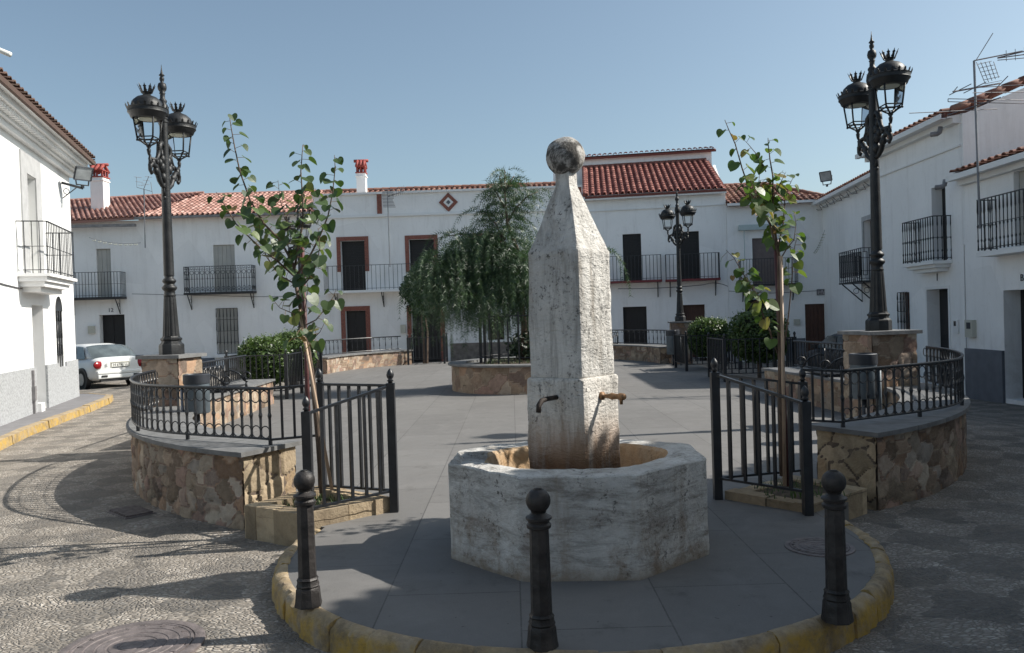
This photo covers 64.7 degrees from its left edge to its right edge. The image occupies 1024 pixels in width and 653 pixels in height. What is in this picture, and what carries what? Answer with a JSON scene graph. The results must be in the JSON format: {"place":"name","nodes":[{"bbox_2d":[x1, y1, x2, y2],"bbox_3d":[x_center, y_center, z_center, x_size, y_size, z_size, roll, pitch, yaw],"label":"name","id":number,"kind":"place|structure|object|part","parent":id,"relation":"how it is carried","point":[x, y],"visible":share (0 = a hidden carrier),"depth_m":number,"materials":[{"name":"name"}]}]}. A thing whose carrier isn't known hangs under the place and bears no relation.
{"place":"outdoors","nodes":[
{"label":"outdoors","id":0,"kind":"place"},
{"bbox_2d":[0,48,11,56],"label":"white pole","id":1,"kind":"object","parent":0,"point":[6,52],"visible":1,"depth_m":9.23,"materials":[{"name":"white metal"}]},
{"bbox_2d":[0,393,104,435],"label":"pavement","id":2,"kind":"structure","parent":0,"point":[79,401],"depth_m":17.05,"materials":[{"name":"grey concrete"}]},
{"bbox_2d":[206,379,274,427],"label":"stone wall","id":3,"kind":"structure","parent":0,"point":[250,383],"depth_m":14.75,"materials":[{"name":"beige stone"}]},
{"bbox_2d":[202,355,246,385],"bbox_3d":[-5.521,0.871,14.810,0.040,0.500,4.403,-2,1,-2],"label":"iron railing","id":4,"kind":"object","parent":3,"relation":"on","point":[228,358],"visible":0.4,"depth_m":15.87,"materials":[{"name":"black metal"}]},
{"bbox_2d":[202,365,250,392],"bbox_3d":[-5.181,0.939,14.611,0.573,0.452,1.148,-2,1,0],"label":"iron bench","id":5,"kind":"object","parent":3,"relation":"on","point":[223,382],"visible":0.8,"depth_m":14.88,"materials":[{"name":"black metal"}]},
{"bbox_2d":[280,205,311,332],"bbox_3d":[-6.902,-1.885,25.885,1.539,4.260,0.578,-1,1,45],"label":"street lamp","id":6,"kind":"object","parent":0,"point":[305,226],"visible":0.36,"depth_m":25.91,"materials":[{"name":"metal"}]},
{"bbox_2d":[0,358,1023,652],"bbox_3d":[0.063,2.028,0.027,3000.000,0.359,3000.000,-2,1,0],"label":"street","id":7,"kind":"structure","parent":0,"point":[76,560],"depth_m":6.35,"materials":[{"name":"grey stone"}]},
{"bbox_2d":[0,67,95,425],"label":"white building","id":8,"kind":"structure","parent":7,"relation":"on","point":[43,153],"depth_m":16.94,"materials":[{"name":"paint"}]},
{"bbox_2d":[61,166,93,197],"bbox_3d":[-10.687,-3.530,19.898,0.669,0.752,0.462,-1,1,25],"label":"floodlight","id":9,"kind":"object","parent":8,"relation":"attached to","point":[81,173],"visible":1,"depth_m":19.82,"materials":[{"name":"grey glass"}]},
{"bbox_2d":[0,393,112,450],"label":"kerb","id":10,"kind":"structure","parent":7,"relation":"on","point":[14,437],"depth_m":15.45,"materials":[{"name":"yellow paint"}]},
{"bbox_2d":[76,343,141,388],"bbox_3d":[-13.883,1.287,26.575,4.161,1.455,1.760,-1,1,38],"label":"parked car","id":11,"kind":"object","parent":7,"relation":"on","point":[101,362],"visible":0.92,"depth_m":25.30,"materials":[{"name":"white paint"}]},
{"bbox_3d":[-13.596,0.833,25.477,0.720,0.392,0.133,-1,1,38],"label":"side window","id":12,"kind":"part","parent":11,"relation":"part of","materials":[{"name":"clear glass"}]},
{"bbox_3d":[-12.758,0.786,25.690,0.690,0.430,1.380,-1,1,38],"label":"rear window","id":13,"kind":"part","parent":11,"relation":"part of","materials":[{"name":"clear glass"}]},
{"bbox_2d":[105,504,155,518],"bbox_3d":[-3.844,1.869,8.144,0.520,0.040,0.300,-1,1,44],"label":"drain grate","id":14,"kind":"object","parent":7,"relation":"on","point":[129,511],"visible":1,"depth_m":8.08,"materials":[{"name":"metal"}]},
{"bbox_2d":[58,620,205,652],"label":"manhole cover","id":15,"kind":"object","parent":7,"relation":"on","point":[165,636],"visible":1,"depth_m":4.77,"materials":[{"name":"metal"}]},
{"bbox_2d":[70,191,203,355],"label":"white house","id":16,"kind":"structure","parent":7,"relation":"on","point":[107,297],"depth_m":34.70,"materials":[{"name":"paint"}]},
{"bbox_2d":[89,163,110,210],"bbox_3d":[-18.569,-6.198,36.414,0.813,2.296,0.901,-2,1,0],"label":"chimney","id":17,"kind":"object","parent":16,"relation":"on","point":[100,191],"visible":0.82,"depth_m":36.14,"materials":[{"name":"white paint"}]},
{"bbox_2d":[91,238,136,245],"bbox_3d":[-16.334,-3.493,33.248,1.937,0.354,0.070,-2,1,-18],"label":"festoon string","id":18,"kind":"object","parent":16,"relation":"hanging from","point":[115,244],"visible":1,"depth_m":33.29,"materials":[{"name":"white plastic"}]},
{"bbox_2d":[103,314,125,344],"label":"door","id":19,"kind":"structure","parent":16,"relation":"in","point":[113,325],"depth_m":35.02,"materials":[{"name":"brown wood"}]},
{"bbox_2d":[136,176,152,247],"bbox_3d":[-15.530,-4.848,34.233,0.670,3.029,0.503,-2,1,0],"label":"tv antenna","id":20,"kind":"object","parent":16,"relation":"attached to","point":[144,204],"visible":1,"depth_m":34.22,"materials":[{"name":"metal"}]},
{"bbox_2d":[134,189,329,368],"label":"white house","id":21,"kind":"structure","parent":7,"relation":"on","point":[211,256],"depth_m":34.78,"materials":[{"name":"paint"}]},
{"bbox_2d":[148,294,292,296],"bbox_3d":[-12.229,-1.353,34.614,7.971,0.351,0.091,-2,1,-1],"label":"wall cable","id":22,"kind":"object","parent":21,"relation":"attached to","point":[215,295],"depth_m":34.65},
{"bbox_2d":[217,308,238,353],"bbox_3d":[-12.240,0.187,34.954,0.952,1.986,0.092,-2,1,0],"label":"window","id":23,"kind":"structure","parent":21,"relation":"in","point":[220,319],"depth_m":34.92,"materials":[{"name":"black metal"}]},
{"bbox_2d":[311,181,581,361],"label":"white house","id":24,"kind":"structure","parent":7,"relation":"on","point":[365,278],"depth_m":34.70,"materials":[{"name":"paint"}]},
{"bbox_2d":[342,241,365,290],"bbox_3d":[-6.818,-2.618,35.014,1.075,2.186,0.092,-2,1,1],"label":"door","id":25,"kind":"structure","parent":24,"relation":"in","point":[353,252],"depth_m":34.97,"materials":[{"name":"brown wood"}]},
{"bbox_2d":[347,310,366,352],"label":"door","id":26,"kind":"structure","parent":24,"relation":"in","point":[356,320],"depth_m":35.01,"materials":[{"name":"brown wood"}]},
{"bbox_2d":[354,159,367,191],"bbox_3d":[-6.769,-6.378,36.417,0.643,2.300,0.743,-2,1,0],"label":"chimney","id":27,"kind":"object","parent":24,"relation":"on","point":[361,175],"visible":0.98,"depth_m":36.22,"materials":[{"name":"white paint"}]},
{"bbox_2d":[382,188,402,266],"bbox_3d":[-4.881,-4.170,33.771,1.022,3.346,0.185,-2,1,17],"label":"tv antenna","id":28,"kind":"object","parent":24,"relation":"attached to","point":[387,199],"visible":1,"depth_m":33.82,"materials":[{"name":"metal"}]},
{"bbox_2d":[410,239,433,271],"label":"door","id":29,"kind":"structure","parent":24,"relation":"in","point":[416,246],"depth_m":34.90,"materials":[{"name":"brown wood"}]},
{"bbox_2d":[412,310,441,361],"bbox_3d":[-3.668,0.399,35.035,1.279,2.273,0.100,-2,1,1],"label":"door","id":30,"kind":"structure","parent":24,"relation":"in","point":[418,351],"depth_m":34.99,"materials":[{"name":"brown wood"}]},
{"bbox_2d":[487,317,505,339],"bbox_3d":[-0.691,0.057,34.852,0.846,1.068,0.130,-2,1,1],"label":"window","id":31,"kind":"structure","parent":24,"relation":"in","point":[501,338],"depth_m":34.84,"materials":[{"name":"black glass"}]},
{"bbox_2d":[272,516,894,652],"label":"kerb","id":32,"kind":"structure","parent":7,"relation":"on","point":[322,629],"depth_m":4.42,"materials":[{"name":"yellow paint"}]},
{"bbox_2d":[293,470,321,609],"bbox_3d":[-1.222,1.253,4.796,0.152,0.806,0.152,-2,1,-6],"label":"bollard","id":33,"kind":"object","parent":32,"relation":"on","point":[308,594],"visible":1,"depth_m":4.75,"materials":[{"name":"black metal"}]},
{"bbox_2d":[525,487,558,652],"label":"bollard","id":34,"kind":"object","parent":32,"relation":"on","point":[542,635],"visible":1,"depth_m":4.05,"materials":[{"name":"black metal"}]},
{"bbox_2d":[821,469,853,625],"bbox_3d":[1.727,1.167,4.316,0.152,0.806,0.152,-2,1,0],"label":"bollard","id":35,"kind":"object","parent":32,"relation":"on","point":[836,607],"visible":1,"depth_m":4.27,"materials":[{"name":"black metal"}]},
{"bbox_2d":[553,146,728,357],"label":"white house","id":36,"kind":"structure","parent":7,"relation":"on","point":[627,197],"depth_m":34.04,"materials":[{"name":"paint"}]},
{"bbox_2d":[623,234,641,280],"bbox_3d":[5.106,-2.909,34.277,0.808,2.047,0.092,-2,1,10],"label":"door","id":37,"kind":"structure","parent":36,"relation":"in","point":[631,242],"depth_m":34.23,"materials":[{"name":"brown wood"}]},
{"bbox_2d":[623,306,646,343],"bbox_3d":[5.262,0.272,34.437,1.026,2.268,0.100,-2,1,10],"label":"door","id":38,"kind":"structure","parent":36,"relation":"in","point":[633,317],"depth_m":34.40,"materials":[{"name":"brown wood"}]},
{"bbox_2d":[618,283,726,288],"bbox_3d":[6.655,-1.665,33.507,4.487,0.181,0.077,-2,1,9],"label":"wall cable","id":39,"kind":"object","parent":36,"relation":"attached to","point":[667,287],"depth_m":33.54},
{"bbox_2d":[680,231,699,278],"bbox_3d":[7.377,-2.959,33.887,0.970,2.058,0.092,-2,1,10],"label":"door","id":40,"kind":"structure","parent":36,"relation":"in","point":[691,245],"depth_m":33.82,"materials":[{"name":"brown wood"}]},
{"bbox_2d":[683,304,704,357],"bbox_3d":[7.671,0.200,34.076,0.953,2.273,0.095,-2,1,10],"label":"door","id":41,"kind":"structure","parent":36,"relation":"in","point":[691,312],"depth_m":34.02,"materials":[{"name":"brown wood"}]},
{"bbox_2d":[727,304,789,377],"bbox_3d":[6.008,0.355,19.710,1.449,1.802,1.366,-2,1,0],"label":"round hedge","id":42,"kind":"object","parent":7,"relation":"on","point":[744,325],"visible":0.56,"depth_m":19.32,"materials":[{"name":"green plant"}]},
{"bbox_2d":[724,182,824,361],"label":"white house","id":43,"kind":"structure","parent":7,"relation":"on","point":[745,232],"depth_m":33.16,"materials":[{"name":"paint"}]},
{"bbox_2d":[745,299,775,312],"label":"door","id":44,"kind":"structure","parent":43,"relation":"in","point":[753,300],"depth_m":33.60,"materials":[{"name":"brown wood"}]},
{"bbox_2d":[805,304,824,351],"bbox_3d":[12.483,0.150,33.198,0.924,2.195,0.095,-2,1,6],"label":"door","id":45,"kind":"structure","parent":43,"relation":"in","point":[814,313],"depth_m":33.15,"materials":[{"name":"brown wood"}]},
{"bbox_2d":[802,333,842,369],"bbox_3d":[10.175,0.899,24.267,1.760,1.455,4.161,-2,1,-2],"label":"parked car","id":46,"kind":"object","parent":7,"relation":"on","point":[836,338],"visible":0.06,"depth_m":24.29,"materials":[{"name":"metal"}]},
{"bbox_3d":[9.486,0.459,24.268,0.133,0.397,1.280,-2,1,-2],"label":"side window","id":47,"kind":"part","parent":46,"relation":"part of","materials":[{"name":"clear glass"}]},
{"bbox_3d":[9.519,0.473,23.329,0.133,0.392,0.720,-2,1,-2],"label":"side window","id":48,"kind":"part","parent":46,"relation":"part of","materials":[{"name":"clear glass"}]},
{"bbox_2d":[811,170,871,337],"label":"white house","id":49,"kind":"structure","parent":7,"relation":"on","point":[846,220],"depth_m":29.50,"materials":[{"name":"paint"}]},
{"bbox_2d":[813,230,825,253],"bbox_3d":[12.200,-3.364,32.062,0.587,0.950,0.075,-2,1,-21],"label":"festoon string","id":50,"kind":"object","parent":49,"relation":"hanging from","point":[820,243],"visible":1,"depth_m":32.07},
{"bbox_2d":[819,170,832,186],"bbox_3d":[11.474,-5.368,29.439,0.291,0.545,0.462,-2,1,-39],"label":"floodlight","id":51,"kind":"object","parent":49,"relation":"attached to","point":[824,176],"visible":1,"depth_m":29.39,"materials":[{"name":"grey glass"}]},
{"bbox_2d":[855,76,1023,394],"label":"white house","id":52,"kind":"structure","parent":7,"relation":"on","point":[923,223],"depth_m":19.80,"materials":[{"name":"paint"}]},
{"bbox_2d":[905,292,909,329],"bbox_3d":[10.566,-0.401,21.360,0.107,1.056,0.579,-2,1,0],"label":"window","id":53,"kind":"structure","parent":52,"relation":"in","point":[905,292],"depth_m":21.45,"materials":[{"name":"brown wood"}]},
{"bbox_2d":[942,188,946,259],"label":"door","id":54,"kind":"structure","parent":52,"relation":"in","point":[943,190],"depth_m":19.70,"materials":[{"name":"brown wood"}]},
{"bbox_2d":[939,289,949,387],"bbox_3d":[10.712,0.295,19.653,0.100,2.470,1.044,-2,1,1],"label":"door","id":55,"kind":"structure","parent":52,"relation":"in","point":[943,293],"depth_m":19.92,"materials":[{"name":"brown wood"}]},
{"bbox_2d":[945,146,1023,405],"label":"white house","id":56,"kind":"structure","parent":7,"relation":"on","point":[994,320],"depth_m":17.12,"materials":[{"name":"paint"}]},
{"bbox_2d":[909,33,1023,228],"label":"tv antenna","id":57,"kind":"object","parent":56,"relation":"attached to","point":[975,99],"visible":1,"depth_m":16.53,"materials":[{"name":"metal"}]},
{"bbox_2d":[1020,290,1023,397],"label":"door","id":58,"kind":"structure","parent":56,"relation":"in","point":[1021,291],"depth_m":16.96,"materials":[{"name":"brown wood"}]},
{"bbox_2d":[0,0,1023,220],"label":"sky","id":59,"kind":"structure","parent":0,"point":[427,92],"materials":[{"name":"blue"}]},
{"bbox_2d":[216,360,874,652],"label":"plaza floor","id":60,"kind":"structure","parent":0,"point":[402,571],"depth_m":5.90,"materials":[{"name":"grey stone"}]},
{"bbox_2d":[135,353,206,410],"bbox_3d":[-4.999,1.070,11.933,0.700,1.320,0.700,-2,1,12],"label":"lamp pedestal","id":61,"kind":"object","parent":60,"relation":"on","point":[171,369],"visible":0.26,"depth_m":11.64,"materials":[{"name":"stone"}]},
{"bbox_2d":[125,65,197,354],"bbox_3d":[-5.086,-1.719,11.896,0.597,4.260,1.580,-2,1,0],"label":"street lamp","id":62,"kind":"object","parent":61,"relation":"on","point":[146,106],"visible":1,"depth_m":11.84,"materials":[{"name":"metal"}]},
{"bbox_2d":[180,373,210,422],"bbox_3d":[-4.246,1.165,10.914,0.347,1.050,0.347,-1,1,23],"label":"litter bin","id":63,"kind":"object","parent":60,"relation":"on","point":[197,379],"visible":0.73,"depth_m":10.78,"materials":[{"name":"metal"}]},
{"bbox_2d":[126,406,301,529],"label":"stone wall","id":64,"kind":"structure","parent":60,"relation":"on","point":[221,481],"depth_m":7.72,"materials":[{"name":"beige stone"}]},
{"bbox_2d":[129,370,314,444],"bbox_3d":[-3.813,0.867,9.269,1.002,0.571,5.019,-2,1,-40],"label":"iron railing","id":65,"kind":"object","parent":64,"relation":"on","point":[138,389],"visible":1,"depth_m":8.08,"materials":[{"name":"black metal"}]},
{"bbox_2d":[224,346,303,398],"bbox_3d":[-5.710,1.063,18.713,1.392,1.139,1.372,-2,1,0],"label":"iron railing","id":66,"kind":"object","parent":60,"relation":"on","point":[296,373],"visible":0.62,"depth_m":18.20,"materials":[{"name":"black metal"}]},
{"bbox_2d":[236,332,292,385],"bbox_3d":[-5.712,0.884,18.772,1.294,1.496,1.263,-2,1,0],"label":"round hedge","id":67,"kind":"object","parent":60,"relation":"on","point":[265,345],"visible":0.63,"depth_m":18.35,"materials":[{"name":"green plant"}]},
{"bbox_2d":[271,328,316,383],"bbox_3d":[-5.908,0.808,21.761,1.312,1.582,1.239,-2,1,0],"label":"round hedge","id":68,"kind":"object","parent":60,"relation":"on","point":[295,344],"visible":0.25,"depth_m":21.39,"materials":[{"name":"green plant"}]},
{"bbox_2d":[291,349,322,383],"bbox_3d":[-6.021,1.033,21.763,1.472,1.139,1.572,-2,1,0],"label":"tree guard","id":69,"kind":"object","parent":60,"relation":"on","point":[319,364],"visible":0.04,"depth_m":22.20,"materials":[{"name":"black metal"}]},
{"bbox_2d":[244,486,389,545],"bbox_3d":[-1.730,1.690,7.136,0.970,0.324,0.950,-1,1,41],"label":"tree pit","id":70,"kind":"object","parent":60,"relation":"on","point":[272,520],"visible":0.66,"depth_m":6.91,"materials":[{"name":"yellow stone"}]},
{"bbox_2d":[207,113,344,493],"bbox_3d":[-1.923,-0.168,6.998,1.063,3.292,1.008,-2,1,0],"label":"young tree","id":71,"kind":"object","parent":70,"relation":"in","point":[308,266],"visible":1,"depth_m":6.93,"materials":[{"name":"green plant"}]},
{"bbox_2d":[300,243,309,410],"bbox_3d":[-1.822,0.309,7.152,0.042,2.174,0.245,-2,1,-16],"label":"support stake","id":72,"kind":"object","parent":71,"relation":"attached to","point":[306,373],"visible":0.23,"depth_m":7.14,"materials":[{"name":"brown wood"}]},
{"bbox_2d":[298,310,333,489],"bbox_3d":[-1.694,0.633,6.974,0.266,1.565,0.030,-2,1,8],"label":"support stake","id":73,"kind":"object","parent":71,"relation":"attached to","point":[317,413],"visible":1,"depth_m":6.96,"materials":[{"name":"brown wood"}]},
{"bbox_2d":[280,490,359,506],"bbox_3d":[-1.697,1.548,7.163,0.682,0.096,0.646,-2,1,0],"label":"ground cover","id":74,"kind":"object","parent":70,"relation":"on","point":[319,499],"visible":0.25,"depth_m":7.25,"materials":[{"name":"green plant"}]},
{"bbox_2d":[301,369,398,512],"bbox_3d":[-1.434,1.022,7.183,0.822,1.279,1.012,-2,1,0],"label":"tree guard","id":75,"kind":"object","parent":60,"relation":"on","point":[392,490],"visible":0.95,"depth_m":7.11,"materials":[{"name":"black metal"}]},
{"bbox_2d":[315,349,412,373],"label":"stone wall","id":76,"kind":"structure","parent":60,"relation":"on","point":[343,362],"depth_m":28.76,"materials":[{"name":"beige stone"}]},
{"bbox_2d":[317,336,400,355],"bbox_3d":[-5.554,0.671,28.637,0.544,0.500,4.774,-1,1,28],"label":"iron railing","id":77,"kind":"object","parent":76,"relation":"on","point":[362,344],"visible":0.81,"depth_m":29.23,"materials":[{"name":"black metal"}]},
{"bbox_2d":[399,266,434,363],"bbox_3d":[-3.432,-0.439,30.582,1.599,3.693,1.494,-2,1,-32],"label":"tree","id":78,"kind":"object","parent":60,"relation":"on","point":[425,360],"visible":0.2,"depth_m":30.42,"materials":[{"name":"green plant"}]},
{"bbox_2d":[407,334,447,364],"bbox_3d":[-3.201,0.828,30.712,1.422,1.139,1.272,-2,1,0],"label":"tree guard","id":79,"kind":"object","parent":60,"relation":"on","point":[445,352],"visible":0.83,"depth_m":30.10,"materials":[{"name":"black metal"}]},
{"bbox_2d":[448,357,530,394],"bbox_3d":[0.355,1.118,19.216,3.740,0.680,3.740,-2,1,0],"label":"round planter","id":80,"kind":"object","parent":60,"relation":"on","point":[472,376],"visible":0.46,"depth_m":17.68,"materials":[{"name":"stone"}]},
{"bbox_2d":[478,311,530,363],"bbox_3d":[0.278,0.250,19.205,2.132,1.220,2.124,-2,1,0],"label":"tree fence","id":81,"kind":"object","parent":80,"relation":"on","point":[481,357],"visible":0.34,"depth_m":18.50,"materials":[{"name":"black metal"}]},
{"bbox_2d":[485,357,529,363],"bbox_3d":[0.347,0.776,19.210,1.940,0.096,1.929,-2,1,0],"label":"ground cover","id":82,"kind":"object","parent":80,"relation":"on","point":[495,360],"visible":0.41,"depth_m":18.80,"materials":[{"name":"green plant"}]},
{"bbox_2d":[397,165,630,359],"bbox_3d":[0.021,-1.439,18.834,5.352,4.799,3.089,-2,1,16],"label":"pepper tree","id":83,"kind":"object","parent":80,"relation":"on","point":[484,274],"visible":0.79,"depth_m":18.67,"materials":[{"name":"green plant"}]},
{"bbox_2d":[448,137,709,581],"bbox_3d":[0.445,0.110,6.023,1.852,3.034,1.854,-2,1,0],"label":"drinking fountain","id":84,"kind":"object","parent":60,"relation":"on","point":[618,509],"visible":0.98,"depth_m":5.69,"materials":[{"name":"white stone"}]},
{"bbox_2d":[666,330,681,364],"bbox_3d":[5.023,0.659,25.213,0.420,1.110,0.420,-2,1,-37],"label":"litter bin","id":85,"kind":"object","parent":60,"relation":"on","point":[669,342],"visible":0.68,"depth_m":25.06,"materials":[{"name":"grey metal"}]},
{"bbox_2d":[667,321,693,363],"bbox_3d":[5.439,0.526,26.011,0.740,1.390,0.740,-2,1,5],"label":"lamp pedestal","id":86,"kind":"object","parent":60,"relation":"on","point":[682,327],"visible":0.25,"depth_m":25.69,"materials":[{"name":"stone"}]},
{"bbox_2d":[659,189,696,320],"bbox_3d":[5.351,-2.297,25.974,0.574,4.260,1.574,-2,1,-28],"label":"street lamp","id":87,"kind":"object","parent":86,"relation":"on","point":[687,209],"visible":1,"depth_m":25.91,"materials":[{"name":"metal"}]},
{"bbox_2d":[673,330,741,370],"bbox_3d":[5.623,0.650,23.363,1.572,1.139,1.572,-2,1,0],"label":"tree guard","id":88,"kind":"object","parent":60,"relation":"on","point":[680,345],"visible":0.52,"depth_m":22.92,"materials":[{"name":"black metal"}]},
{"bbox_2d":[687,315,730,367],"bbox_3d":[5.727,0.419,23.450,1.315,1.592,1.288,-2,1,0],"label":"round hedge","id":89,"kind":"object","parent":60,"relation":"on","point":[714,327],"visible":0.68,"depth_m":23.09,"materials":[{"name":"green plant"}]},
{"bbox_2d":[707,331,796,381],"bbox_3d":[5.799,0.693,19.663,1.722,1.139,1.572,-2,1,0],"label":"tree guard","id":90,"kind":"object","parent":60,"relation":"on","point":[712,342],"visible":0.65,"depth_m":18.93,"materials":[{"name":"black metal"}]},
{"bbox_2d":[710,358,813,515],"bbox_3d":[2.229,0.907,7.255,0.841,1.279,1.233,-2,1,19],"label":"tree guard","id":91,"kind":"object","parent":60,"relation":"on","point":[805,470],"visible":0.99,"depth_m":7.12,"materials":[{"name":"black metal"}]},
{"bbox_2d":[725,475,866,519],"bbox_3d":[2.555,1.584,7.235,1.005,0.266,0.823,-2,1,-39],"label":"tree pit","id":92,"kind":"object","parent":60,"relation":"on","point":[856,500],"visible":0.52,"depth_m":7.10,"materials":[{"name":"yellow stone"}]},
{"bbox_2d":[716,121,806,475],"bbox_3d":[2.224,-0.235,6.891,0.599,3.054,0.843,-1,1,43],"label":"young tree","id":93,"kind":"object","parent":92,"relation":"in","point":[767,197],"visible":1,"depth_m":6.87,"materials":[{"name":"green plant"}]},
{"bbox_2d":[774,240,788,486],"bbox_3d":[2.357,0.320,7.056,0.092,2.153,0.057,-2,1,0],"label":"support stake","id":94,"kind":"object","parent":92,"relation":"in","point":[775,266],"visible":0.23,"depth_m":7.04,"materials":[{"name":"brown wood"}]},
{"bbox_2d":[780,256,786,485],"bbox_3d":[2.288,0.375,6.819,0.073,1.942,0.033,-2,1,-40],"label":"support stake","id":95,"kind":"object","parent":92,"relation":"in","point":[783,380],"visible":1,"depth_m":6.81,"materials":[{"name":"brown wood"}]},
{"bbox_2d":[752,475,849,498],"bbox_3d":[2.542,1.416,7.157,0.714,0.095,0.626,-2,1,0],"label":"ground cover","id":96,"kind":"object","parent":92,"relation":"on","point":[794,492],"visible":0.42,"depth_m":7.06,"materials":[{"name":"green plant"}]},
{"bbox_2d":[784,537,855,556],"bbox_3d":[2.170,1.566,5.702,0.470,0.042,0.470,-2,1,0],"label":"manhole cover","id":97,"kind":"object","parent":60,"relation":"on","point":[812,546],"visible":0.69,"depth_m":5.69,"materials":[{"name":"metal"}]},
{"bbox_2d":[849,353,881,414],"bbox_3d":[4.450,0.884,10.214,0.336,1.090,0.336,-2,1,-23],"label":"litter bin","id":98,"kind":"object","parent":60,"relation":"on","point":[858,360],"visible":0.72,"depth_m":10.08,"materials":[{"name":"grey metal"}]},
{"bbox_2d":[837,329,922,418],"bbox_3d":[5.265,0.736,11.563,0.800,1.360,0.800,-2,1,-10],"label":"lamp pedestal","id":99,"kind":"object","parent":60,"relation":"on","point":[894,347],"visible":0.48,"depth_m":11.24,"materials":[{"name":"stone"}]},
{"bbox_2d":[836,32,912,330],"bbox_3d":[5.178,-2.073,11.526,0.597,4.260,1.580,-2,1,0],"label":"street lamp","id":100,"kind":"object","parent":99,"relation":"on","point":[889,73],"visible":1,"depth_m":11.46,"materials":[{"name":"metal"}]},
{"bbox_2d":[812,383,970,510],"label":"stone wall","id":101,"kind":"structure","parent":60,"relation":"on","point":[890,461],"depth_m":7.68,"materials":[{"name":"beige stone"}]},
{"bbox_2d":[803,346,964,426],"bbox_3d":[4.677,0.603,9.288,0.958,0.571,4.956,-1,1,39],"label":"iron railing","id":102,"kind":"object","parent":101,"relation":"on","point":[953,366],"visible":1,"depth_m":8.04,"materials":[{"name":"black metal"}]},
{"bbox_2d":[613,344,670,363],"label":"stone wall","id":103,"kind":"structure","parent":0,"point":[654,353],"depth_m":27.88,"materials":[{"name":"stone"}]},
{"bbox_2d":[612,332,617,343],"bbox_3d":[3.350,0.452,30.044,1.148,0.452,0.573,-1,1,45],"label":"railing","id":104,"kind":"object","parent":103,"relation":"on","point":[615,337],"visible":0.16,"depth_m":29.87,"materials":[{"name":"black metal"}]},
{"bbox_2d":[612,329,665,344],"bbox_3d":[4.228,0.365,28.750,0.608,0.500,5.053,-2,1,-29],"label":"iron railing","id":105,"kind":"object","parent":103,"relation":"on","point":[648,330],"visible":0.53,"depth_m":28.50,"materials":[{"name":"black metal"}]},
{"bbox_2d":[761,367,844,412],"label":"stone wall","id":106,"kind":"structure","parent":0,"point":[792,374],"depth_m":13.78,"materials":[{"name":"beige stone"}]},
{"bbox_2d":[793,340,843,369],"bbox_3d":[5.659,0.531,14.210,0.040,0.500,3.212,-2,1,-5],"label":"iron railing","id":107,"kind":"object","parent":106,"relation":"on","point":[817,342],"visible":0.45,"depth_m":14.93,"materials":[{"name":"black metal"}]},
{"bbox_2d":[796,348,843,376],"bbox_3d":[5.379,0.620,13.912,0.573,0.452,1.148,-2,1,0],"label":"iron bench","id":108,"kind":"object","parent":106,"relation":"on","point":[823,361],"visible":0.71,"depth_m":14.00,"materials":[{"name":"black metal"}]}
]}

